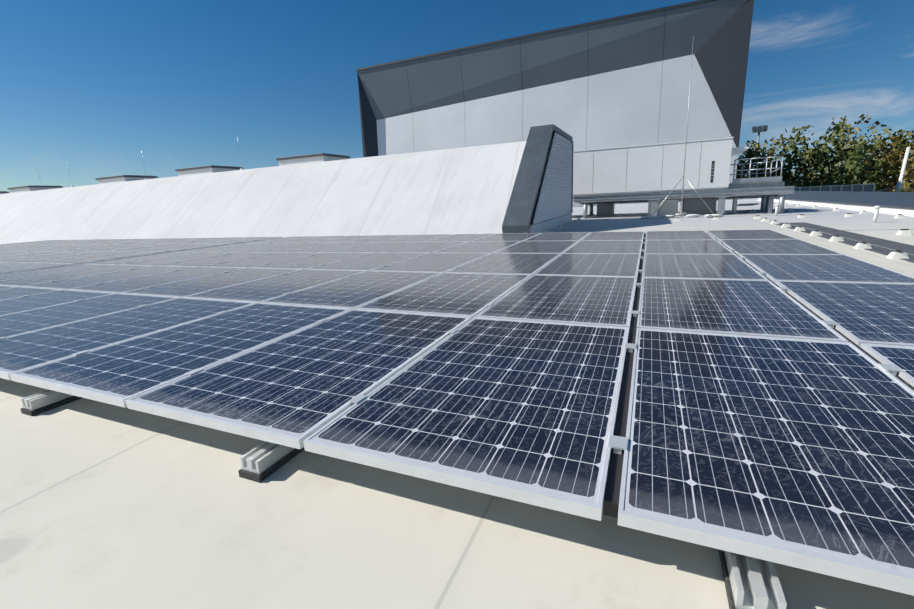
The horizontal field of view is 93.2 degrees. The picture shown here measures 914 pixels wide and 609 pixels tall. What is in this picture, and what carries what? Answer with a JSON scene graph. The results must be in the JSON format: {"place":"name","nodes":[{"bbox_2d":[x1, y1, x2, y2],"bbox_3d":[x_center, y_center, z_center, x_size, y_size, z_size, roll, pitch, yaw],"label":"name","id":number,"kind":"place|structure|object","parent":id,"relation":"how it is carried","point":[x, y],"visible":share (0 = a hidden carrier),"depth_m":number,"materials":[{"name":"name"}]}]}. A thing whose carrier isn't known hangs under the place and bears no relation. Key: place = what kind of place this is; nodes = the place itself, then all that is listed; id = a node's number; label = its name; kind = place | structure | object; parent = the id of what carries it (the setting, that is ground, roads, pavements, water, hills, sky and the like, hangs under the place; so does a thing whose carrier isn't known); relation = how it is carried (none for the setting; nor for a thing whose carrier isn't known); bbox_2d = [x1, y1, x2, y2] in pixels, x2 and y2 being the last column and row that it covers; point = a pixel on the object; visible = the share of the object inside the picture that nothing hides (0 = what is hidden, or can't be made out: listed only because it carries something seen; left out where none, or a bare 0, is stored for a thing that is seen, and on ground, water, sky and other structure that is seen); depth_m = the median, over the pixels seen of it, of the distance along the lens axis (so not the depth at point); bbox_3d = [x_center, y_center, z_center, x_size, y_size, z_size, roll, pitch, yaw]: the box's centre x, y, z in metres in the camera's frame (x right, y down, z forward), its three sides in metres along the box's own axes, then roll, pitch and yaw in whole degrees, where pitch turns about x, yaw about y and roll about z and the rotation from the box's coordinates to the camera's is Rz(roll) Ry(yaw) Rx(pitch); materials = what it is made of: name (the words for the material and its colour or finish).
{"place":"outdoors","nodes":[
{"label":"outdoors","id":0,"kind":"place"},
{"bbox_2d":[0,201,913,608],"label":"roof","id":1,"kind":"structure","parent":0,"point":[104,505],"depth_m":1.30,"materials":[{"name":"beige concrete"}]},
{"bbox_2d":[0,141,549,243],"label":"sloped wall","id":2,"kind":"structure","parent":1,"relation":"on","point":[465,190],"depth_m":14.04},
{"bbox_2d":[36,139,243,189],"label":"lightning rods","id":3,"kind":"object","parent":2,"relation":"on","point":[145,170],"visible":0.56,"depth_m":19.97,"materials":[{"name":"silver metal"}]},
{"bbox_2d":[0,153,349,193],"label":"skylights","id":4,"kind":"object","parent":2,"relation":"on","point":[308,158],"visible":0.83,"depth_m":19.00,"materials":[{"name":"white paint"}]},
{"bbox_2d":[20,396,735,608],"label":"rubber pads","id":5,"kind":"object","parent":1,"relation":"on","point":[268,472],"visible":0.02,"depth_m":1.60,"materials":[{"name":"black rubber"}]},
{"bbox_2d":[21,390,786,608],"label":"mounting rails","id":6,"kind":"object","parent":5,"relation":"on","point":[755,583],"visible":0.1,"depth_m":1.05,"materials":[{"name":"metal"}]},
{"bbox_2d":[0,232,902,453],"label":"panel clamps","id":7,"kind":"object","parent":6,"relation":"on","point":[618,444],"visible":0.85,"depth_m":2.24,"materials":[{"name":"metal"}]},
{"bbox_2d":[0,285,18,288],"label":"solar panel","id":8,"kind":"object","parent":7,"relation":"attached to","point":[3,287],"visible":0.42,"depth_m":5.38,"materials":[{"name":"glass"}]},
{"bbox_2d":[0,245,26,247],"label":"solar panel","id":9,"kind":"object","parent":7,"relation":"on","point":[12,246],"visible":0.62,"depth_m":14.20,"materials":[{"name":"glass"}]},
{"bbox_2d":[0,262,37,267],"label":"solar panel","id":10,"kind":"object","parent":7,"relation":"on","point":[4,265],"visible":0.64,"depth_m":8.17,"materials":[{"name":"glass"}]},
{"bbox_2d":[0,240,56,244],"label":"solar panel","id":11,"kind":"object","parent":7,"relation":"on","point":[28,242],"visible":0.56,"depth_m":16.09,"materials":[{"name":"glass"}]},
{"bbox_2d":[0,287,63,300],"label":"solar panel","id":12,"kind":"object","parent":7,"relation":"attached to","point":[11,293],"visible":0.68,"depth_m":4.97,"materials":[{"name":"glass"}]},
{"bbox_2d":[0,263,72,274],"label":"solar panel","id":13,"kind":"object","parent":7,"relation":"on","point":[21,268],"visible":0.78,"depth_m":7.53,"materials":[{"name":"glass"}]},
{"bbox_2d":[10,240,69,244],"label":"solar panel","id":14,"kind":"object","parent":7,"relation":"on","point":[39,242],"visible":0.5,"depth_m":15.59,"materials":[{"name":"glass"}]},
{"bbox_2d":[0,264,113,280],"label":"solar panel","id":15,"kind":"object","parent":7,"relation":"on","point":[17,275],"visible":0.74,"depth_m":6.83,"materials":[{"name":"glass"}]},
{"bbox_2d":[0,290,115,315],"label":"solar panel","id":16,"kind":"object","parent":7,"relation":"attached to","point":[24,303],"visible":0.66,"depth_m":4.40,"materials":[{"name":"glass"}]},
{"bbox_2d":[24,239,93,244],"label":"solar panel","id":17,"kind":"object","parent":7,"relation":"on","point":[56,242],"visible":0.58,"depth_m":15.20,"materials":[{"name":"glass"}]},
{"bbox_2d":[39,239,107,244],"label":"solar panel","id":18,"kind":"object","parent":7,"relation":"on","point":[76,241],"visible":0.52,"depth_m":14.91,"materials":[{"name":"glass"}]},
{"bbox_2d":[22,251,128,262],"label":"solar panel","id":19,"kind":"object","parent":7,"relation":"on","point":[73,257],"visible":0.54,"depth_m":9.04,"materials":[{"name":"glass"}]},
{"bbox_2d":[0,265,154,286],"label":"solar panel","id":20,"kind":"object","parent":7,"relation":"attached to","point":[20,282],"visible":0.56,"depth_m":6.23,"materials":[{"name":"glass"}]},
{"bbox_2d":[0,293,179,337],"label":"solar panel","id":21,"kind":"object","parent":7,"relation":"attached to","point":[18,323],"visible":0.68,"depth_m":3.77,"materials":[{"name":"glass"}]},
{"bbox_2d":[65,239,122,243],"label":"solar panel","id":22,"kind":"object","parent":7,"relation":"on","point":[93,241],"visible":0.56,"depth_m":14.53,"materials":[{"name":"glass"}]},
{"bbox_2d":[46,252,164,264],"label":"solar panel","id":23,"kind":"object","parent":7,"relation":"on","point":[102,258],"visible":0.69,"depth_m":8.58,"materials":[{"name":"glass"}]},
{"bbox_2d":[22,266,196,289],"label":"solar panel","id":24,"kind":"object","parent":7,"relation":"attached to","point":[65,284],"visible":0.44,"depth_m":5.79,"materials":[{"name":"glass"}]},
{"bbox_2d":[81,239,138,243],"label":"solar panel","id":25,"kind":"object","parent":7,"relation":"on","point":[109,241],"visible":0.46,"depth_m":14.06,"materials":[{"name":"glass"}]},
{"bbox_2d":[0,297,256,379],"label":"solar panel","id":26,"kind":"object","parent":7,"relation":"attached to","point":[21,352],"visible":0.71,"depth_m":3.10,"materials":[{"name":"glass"}]},
{"bbox_2d":[92,244,169,250],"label":"solar panel","id":27,"kind":"object","parent":7,"relation":"on","point":[131,247],"visible":0.46,"depth_m":10.96,"materials":[{"name":"glass"}]},
{"bbox_2d":[98,238,164,243],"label":"solar panel","id":28,"kind":"object","parent":7,"relation":"on","point":[129,241],"visible":0.52,"depth_m":13.69,"materials":[{"name":"glass"}]},
{"bbox_2d":[85,252,202,264],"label":"solar panel","id":29,"kind":"object","parent":7,"relation":"on","point":[141,258],"visible":0.56,"depth_m":8.11,"materials":[{"name":"glass"}]},
{"bbox_2d":[116,238,182,243],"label":"solar panel","id":30,"kind":"object","parent":7,"relation":"attached to","point":[149,241],"visible":0.56,"depth_m":13.27,"materials":[{"name":"glass"}]},
{"bbox_2d":[67,267,244,292],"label":"solar panel","id":31,"kind":"object","parent":7,"relation":"attached to","point":[129,284],"visible":0.62,"depth_m":5.38,"materials":[{"name":"glass"}]},
{"bbox_2d":[118,243,202,251],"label":"solar panel","id":32,"kind":"object","parent":7,"relation":"on","point":[155,247],"visible":0.5,"depth_m":10.56,"materials":[{"name":"glass"}]},
{"bbox_2d":[136,238,201,243],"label":"solar panel","id":33,"kind":"object","parent":7,"relation":"on","point":[165,241],"visible":0.58,"depth_m":12.81,"materials":[{"name":"glass"}]},
{"bbox_2d":[119,252,240,265],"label":"solar panel","id":34,"kind":"object","parent":7,"relation":"attached to","point":[161,261],"visible":0.56,"depth_m":7.71,"materials":[{"name":"glass"}]},
{"bbox_2d":[10,302,351,407],"bbox_3d":[-1.604,0.221,2.847,0.990,0.040,1.650,3,15,23],"label":"solar panel","id":35,"kind":"object","parent":7,"relation":"attached to","point":[119,374],"visible":0.79,"depth_m":2.53,"materials":[{"name":"glass"}]},
{"bbox_2d":[137,243,231,252],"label":"solar panel","id":36,"kind":"object","parent":7,"relation":"on","point":[183,248],"visible":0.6,"depth_m":10.08,"materials":[{"name":"glass"}]},
{"bbox_2d":[156,237,230,243],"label":"solar panel","id":37,"kind":"object","parent":7,"relation":"on","point":[187,241],"visible":0.56,"depth_m":12.38,"materials":[{"name":"glass"}]},
{"bbox_2d":[121,268,302,297],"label":"solar panel","id":38,"kind":"object","parent":7,"relation":"attached to","point":[188,287],"visible":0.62,"depth_m":4.96,"materials":[{"name":"glass"}]},
{"bbox_2d":[180,237,252,243],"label":"solar panel","id":39,"kind":"object","parent":7,"relation":"on","point":[219,240],"visible":0.52,"depth_m":12.11,"materials":[{"name":"glass"}]},
{"bbox_2d":[157,252,281,266],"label":"solar panel","id":40,"kind":"object","parent":7,"relation":"attached to","point":[218,259],"visible":0.58,"depth_m":7.31,"materials":[{"name":"glass"}]},
{"bbox_2d":[177,243,266,251],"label":"solar panel","id":41,"kind":"object","parent":7,"relation":"on","point":[217,248],"visible":0.56,"depth_m":9.60,"materials":[{"name":"glass"}]},
{"bbox_2d":[212,237,282,243],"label":"solar panel","id":42,"kind":"object","parent":7,"relation":"on","point":[245,240],"visible":0.71,"depth_m":11.60,"materials":[{"name":"glass"}]},
{"bbox_2d":[211,243,298,251],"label":"solar panel","id":43,"kind":"object","parent":7,"relation":"on","point":[255,247],"visible":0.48,"depth_m":9.20,"materials":[{"name":"glass"}]},
{"bbox_2d":[201,252,326,267],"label":"solar panel","id":44,"kind":"object","parent":7,"relation":"attached to","point":[260,260],"visible":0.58,"depth_m":6.91,"materials":[{"name":"glass"}]},
{"bbox_2d":[184,269,365,302],"bbox_3d":[-1.867,-0.225,4.729,0.990,0.038,1.650,3,15,23],"label":"solar panel","id":45,"kind":"object","parent":7,"relation":"attached to","point":[261,290],"visible":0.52,"depth_m":4.55,"materials":[{"name":"glass"}]},
{"bbox_2d":[246,236,316,242],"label":"solar panel","id":46,"kind":"object","parent":7,"relation":"on","point":[281,239],"visible":0.58,"depth_m":11.14,"materials":[{"name":"glass"}]},
{"bbox_2d":[247,242,339,251],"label":"solar panel","id":47,"kind":"object","parent":7,"relation":"on","point":[286,248],"visible":0.56,"depth_m":8.82,"materials":[{"name":"glass"}]},
{"bbox_2d":[126,309,471,448],"bbox_3d":[-0.679,0.272,2.446,0.990,0.040,1.650,3,15,23],"label":"solar panel","id":48,"kind":"object","parent":7,"relation":"attached to","point":[295,389],"visible":0.83,"depth_m":2.08,"materials":[{"name":"glass"}]},
{"bbox_2d":[274,236,344,242],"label":"solar panel","id":49,"kind":"object","parent":7,"relation":"on","point":[310,239],"visible":0.58,"depth_m":10.67,"materials":[{"name":"glass"}]},
{"bbox_2d":[250,252,371,268],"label":"solar panel","id":50,"kind":"object","parent":7,"relation":"attached to","point":[306,262],"visible":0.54,"depth_m":6.49,"materials":[{"name":"glass"}]},
{"bbox_2d":[288,242,377,251],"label":"solar panel","id":51,"kind":"object","parent":7,"relation":"on","point":[334,247],"visible":0.6,"depth_m":8.43,"materials":[{"name":"glass"}]},
{"bbox_2d":[306,235,380,242],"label":"solar panel","id":52,"kind":"object","parent":7,"relation":"on","point":[345,239],"visible":0.6,"depth_m":10.34,"materials":[{"name":"glass"}]},
{"bbox_2d":[260,271,442,308],"bbox_3d":[-0.941,-0.173,4.329,0.990,0.038,1.650,3,15,23],"label":"solar panel","id":53,"kind":"object","parent":7,"relation":"attached to","point":[356,290],"visible":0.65,"depth_m":4.13,"materials":[{"name":"glass"}]},
{"bbox_2d":[307,253,428,270],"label":"solar panel","id":54,"kind":"object","parent":7,"relation":"attached to","point":[369,262],"visible":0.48,"depth_m":6.07,"materials":[{"name":"glass"}]},
{"bbox_2d":[332,242,419,252],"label":"solar panel","id":55,"kind":"object","parent":7,"relation":"on","point":[376,247],"visible":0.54,"depth_m":8.00,"materials":[{"name":"glass"}]},
{"bbox_2d":[346,235,413,241],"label":"solar panel","id":56,"kind":"object","parent":7,"relation":"on","point":[381,238],"visible":0.56,"depth_m":9.92,"materials":[{"name":"glass"}]},
{"bbox_2d":[383,234,454,241],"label":"solar panel","id":57,"kind":"object","parent":7,"relation":"on","point":[420,238],"visible":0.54,"depth_m":9.48,"materials":[{"name":"glass"}]},
{"bbox_2d":[377,241,469,252],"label":"solar panel","id":58,"kind":"object","parent":7,"relation":"on","point":[425,247],"visible":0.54,"depth_m":7.56,"materials":[{"name":"glass"}]},
{"bbox_2d":[370,253,490,272],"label":"solar panel","id":59,"kind":"object","parent":7,"relation":"attached to","point":[438,262],"visible":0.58,"depth_m":5.66,"materials":[{"name":"glass"}]},
{"bbox_2d":[355,272,530,317],"bbox_3d":[-0.015,-0.121,3.928,0.990,0.038,1.650,3,15,23],"label":"solar panel","id":60,"kind":"object","parent":7,"relation":"attached to","point":[472,295],"visible":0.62,"depth_m":3.71,"materials":[{"name":"glass"}]},
{"bbox_2d":[425,233,496,241],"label":"solar panel","id":61,"kind":"object","parent":7,"relation":"on","point":[462,237],"visible":0.65,"depth_m":9.07,"materials":[{"name":"glass"}]},
{"bbox_2d":[303,317,628,520],"bbox_3d":[0.247,0.324,2.046,0.990,0.040,1.650,3,15,23],"label":"solar panel","id":62,"kind":"object","parent":7,"relation":"attached to","point":[523,411],"visible":0.88,"depth_m":1.62,"materials":[{"name":"glass"}]},
{"bbox_2d":[432,241,520,252],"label":"solar panel","id":63,"kind":"object","parent":7,"relation":"on","point":[481,247],"visible":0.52,"depth_m":7.19,"materials":[{"name":"glass"}]},
{"bbox_2d":[447,253,560,275],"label":"solar panel","id":64,"kind":"object","parent":7,"relation":"attached to","point":[512,263],"visible":0.71,"depth_m":5.26,"materials":[{"name":"glass"}]},
{"bbox_2d":[474,233,540,240],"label":"solar panel","id":65,"kind":"object","parent":7,"relation":"on","point":[510,237],"visible":0.62,"depth_m":8.71,"materials":[{"name":"glass"}]},
{"bbox_2d":[494,241,578,253],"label":"solar panel","id":66,"kind":"object","parent":7,"relation":"on","point":[561,247],"visible":0.65,"depth_m":6.77,"materials":[{"name":"glass"}]},
{"bbox_2d":[476,275,636,329],"bbox_3d":[0.910,-0.070,3.527,0.990,0.038,1.650,3,15,23],"label":"solar panel","id":67,"kind":"object","parent":7,"relation":"attached to","point":[600,300],"visible":0.83,"depth_m":3.29,"materials":[{"name":"glass"}]},
{"bbox_2d":[524,232,590,240],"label":"solar panel","id":68,"kind":"object","parent":7,"relation":"on","point":[571,236],"visible":0.67,"depth_m":8.26,"materials":[{"name":"glass"}]},
{"bbox_2d":[534,253,640,276],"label":"solar panel","id":69,"kind":"object","parent":7,"relation":"attached to","point":[598,264],"visible":0.71,"depth_m":4.84,"materials":[{"name":"glass"}]},
{"bbox_2d":[564,240,642,253],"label":"solar panel","id":70,"kind":"object","parent":7,"relation":"attached to","point":[616,246],"visible":0.69,"depth_m":6.38,"materials":[{"name":"glass"}]},
{"bbox_2d":[580,231,643,240],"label":"solar panel","id":71,"kind":"object","parent":7,"relation":"attached to","point":[635,235],"visible":0.71,"depth_m":7.89,"materials":[{"name":"glass"}]},
{"bbox_2d":[646,230,715,239],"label":"solar panel","id":72,"kind":"object","parent":7,"relation":"attached to","point":[680,235],"visible":0.75,"depth_m":7.44,"materials":[{"name":"glass"}]},
{"bbox_2d":[644,240,733,253],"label":"solar panel","id":73,"kind":"object","parent":7,"relation":"attached to","point":[684,247],"visible":0.71,"depth_m":5.93,"materials":[{"name":"glass"}]},
{"bbox_2d":[642,254,767,279],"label":"solar panel","id":74,"kind":"object","parent":7,"relation":"attached to","point":[716,266],"visible":0.71,"depth_m":4.41,"materials":[{"name":"glass"}]},
{"bbox_2d":[637,277,848,341],"bbox_3d":[1.854,-0.017,3.118,0.990,0.038,1.650,3,15,23],"label":"solar panel","id":75,"kind":"object","parent":7,"relation":"attached to","point":[767,308],"visible":0.81,"depth_m":2.85,"materials":[{"name":"glass"}]},
{"bbox_2d":[707,229,797,240],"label":"solar panel","id":76,"kind":"object","parent":7,"relation":"attached to","point":[744,234],"visible":0.71,"depth_m":7.06,"materials":[{"name":"glass"}]},
{"bbox_2d":[603,233,913,517],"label":"mounting rails","id":77,"kind":"object","parent":7,"relation":"attached to","point":[612,494],"visible":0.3,"depth_m":1.69,"materials":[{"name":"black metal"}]},
{"bbox_2d":[617,328,913,595],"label":"solar panel","id":78,"kind":"object","parent":7,"relation":"on","point":[795,453],"visible":1,"depth_m":1.31,"materials":[{"name":"glass"}]},
{"bbox_2d":[719,239,842,255],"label":"solar panel","id":79,"kind":"object","parent":7,"relation":"attached to","point":[769,246],"visible":0.69,"depth_m":5.55,"materials":[{"name":"glass"}]},
{"bbox_2d":[739,254,913,283],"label":"solar panel","id":80,"kind":"object","parent":7,"relation":"attached to","point":[819,267],"visible":0.73,"depth_m":4.01,"materials":[{"name":"glass"}]},
{"bbox_2d":[775,280,913,346],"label":"solar panel","id":81,"kind":"object","parent":7,"relation":"attached to","point":[858,313],"visible":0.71,"depth_m":2.77,"materials":[{"name":"glass"}]},
{"bbox_2d":[860,343,913,386],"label":"solar panel","id":82,"kind":"object","parent":7,"relation":"attached to","point":[901,357],"visible":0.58,"depth_m":1.98,"materials":[{"name":"glass"}]},
{"bbox_2d":[502,124,572,232],"bbox_3d":[2.506,-3.616,12.474,0.630,2.840,6.120,3,15,23],"label":"verge flashing","id":83,"kind":"object","parent":1,"relation":"on","point":[520,209],"visible":0.68,"depth_m":10.82,"materials":[{"name":"grey metal"}]},
{"bbox_2d":[525,131,573,232],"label":"louvre wall","id":84,"kind":"structure","parent":1,"relation":"on","point":[553,208],"depth_m":12.51,"materials":[{"name":"grey metal"}]},
{"bbox_2d":[597,198,715,216],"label":"ahu ducts","id":85,"kind":"object","parent":1,"relation":"on","point":[689,206],"visible":0.62,"depth_m":15.79,"materials":[{"name":"grey metal"}]},
{"bbox_2d":[641,213,723,218],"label":"ballast bags","id":86,"kind":"object","parent":1,"relation":"on","point":[695,215],"visible":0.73,"depth_m":14.42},
{"bbox_2d":[652,36,713,216],"bbox_3d":[7.624,-5.746,14.380,1.897,5.600,1.356,3,11,23],"label":"lightning rod","id":87,"kind":"object","parent":1,"relation":"on","point":[684,166],"visible":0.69,"depth_m":14.26,"materials":[{"name":"silver metal"}]},
{"bbox_2d":[573,186,794,218],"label":"support platform","id":88,"kind":"structure","parent":1,"relation":"on","point":[721,196],"depth_m":15.11,"materials":[{"name":"grey metal"}]},
{"bbox_2d":[573,137,749,196],"bbox_3d":[6.291,-5.071,16.782,8.200,1.660,2.140,3,11,23],"label":"air handling unit","id":89,"kind":"object","parent":88,"relation":"on","point":[651,168],"visible":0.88,"depth_m":15.35,"materials":[{"name":"metal"}]},
{"bbox_2d":[543,200,913,258],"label":"lightning conductor holders","id":90,"kind":"object","parent":1,"relation":"on","point":[898,254],"visible":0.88,"depth_m":9.57,"materials":[{"name":"grey concrete"}]},
{"bbox_2d":[728,156,784,213],"bbox_3d":[10.424,-4.167,15.582,1.680,1.808,2.660,3,11,23],"label":"metal railing","id":91,"kind":"object","parent":1,"relation":"on","point":[760,182],"visible":0.81,"depth_m":14.45,"materials":[{"name":"metal"}]},
{"bbox_2d":[614,191,913,215],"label":"parapet wall","id":92,"kind":"structure","parent":1,"relation":"on","point":[895,203],"depth_m":14.24,"materials":[{"name":"white paint"}]},
{"bbox_2d":[775,204,880,222],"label":"roof vent pipes","id":93,"kind":"object","parent":1,"relation":"on","point":[876,213],"visible":1,"depth_m":9.60,"materials":[{"name":"white"}]},
{"bbox_2d":[776,222,913,262],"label":"walkway mats","id":94,"kind":"object","parent":1,"relation":"on","point":[894,245],"visible":0.62,"depth_m":6.90,"materials":[{"name":"grey rubber"}]},
{"bbox_2d":[0,0,913,192],"label":"sky","id":95,"kind":"structure","parent":0,"point":[87,86],"materials":[{"name":"blue"}]},
{"label":"ground","id":96,"kind":"structure","parent":0,"visible":0},
{"bbox_2d":[356,0,753,206],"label":"arena hall","id":97,"kind":"structure","parent":96,"relation":"on","point":[621,81],"depth_m":31.65,"materials":[{"name":"grey metal"}]},
{"bbox_2d":[736,146,769,178],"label":"tree","id":98,"kind":"object","parent":96,"relation":"on","point":[744,168],"depth_m":48.00,"materials":[{"name":"green plant"}]},
{"bbox_2d":[751,125,767,162],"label":"floodlight mast","id":99,"kind":"object","parent":96,"relation":"on","point":[756,129],"visible":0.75,"depth_m":63.18,"materials":[{"name":"metal"}]},
{"bbox_2d":[739,137,813,186],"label":"tree","id":100,"kind":"object","parent":96,"relation":"on","point":[771,152],"visible":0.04,"depth_m":50.47,"materials":[{"name":"green plant"}]},
{"bbox_2d":[761,116,893,191],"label":"tree","id":101,"kind":"object","parent":96,"relation":"on","point":[854,159],"visible":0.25,"depth_m":44.16,"materials":[{"name":"green plant"}]},
{"bbox_2d":[794,183,874,191],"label":"neighbour building","id":102,"kind":"structure","parent":96,"relation":"on","point":[863,187],"depth_m":35.36,"materials":[{"name":"grey"}]},
{"bbox_2d":[802,114,913,191],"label":"tree","id":103,"kind":"object","parent":96,"relation":"on","point":[881,147],"visible":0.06,"depth_m":45.57,"materials":[{"name":"green plant"}]},
{"bbox_2d":[860,129,913,191],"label":"tree","id":104,"kind":"object","parent":96,"relation":"on","point":[901,144],"visible":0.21,"depth_m":41.12,"materials":[{"name":"green plant"}]},
{"bbox_2d":[877,147,911,191],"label":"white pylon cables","id":105,"kind":"object","parent":96,"relation":"on","point":[898,187],"visible":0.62,"depth_m":33.72,"materials":[{"name":"paint"}]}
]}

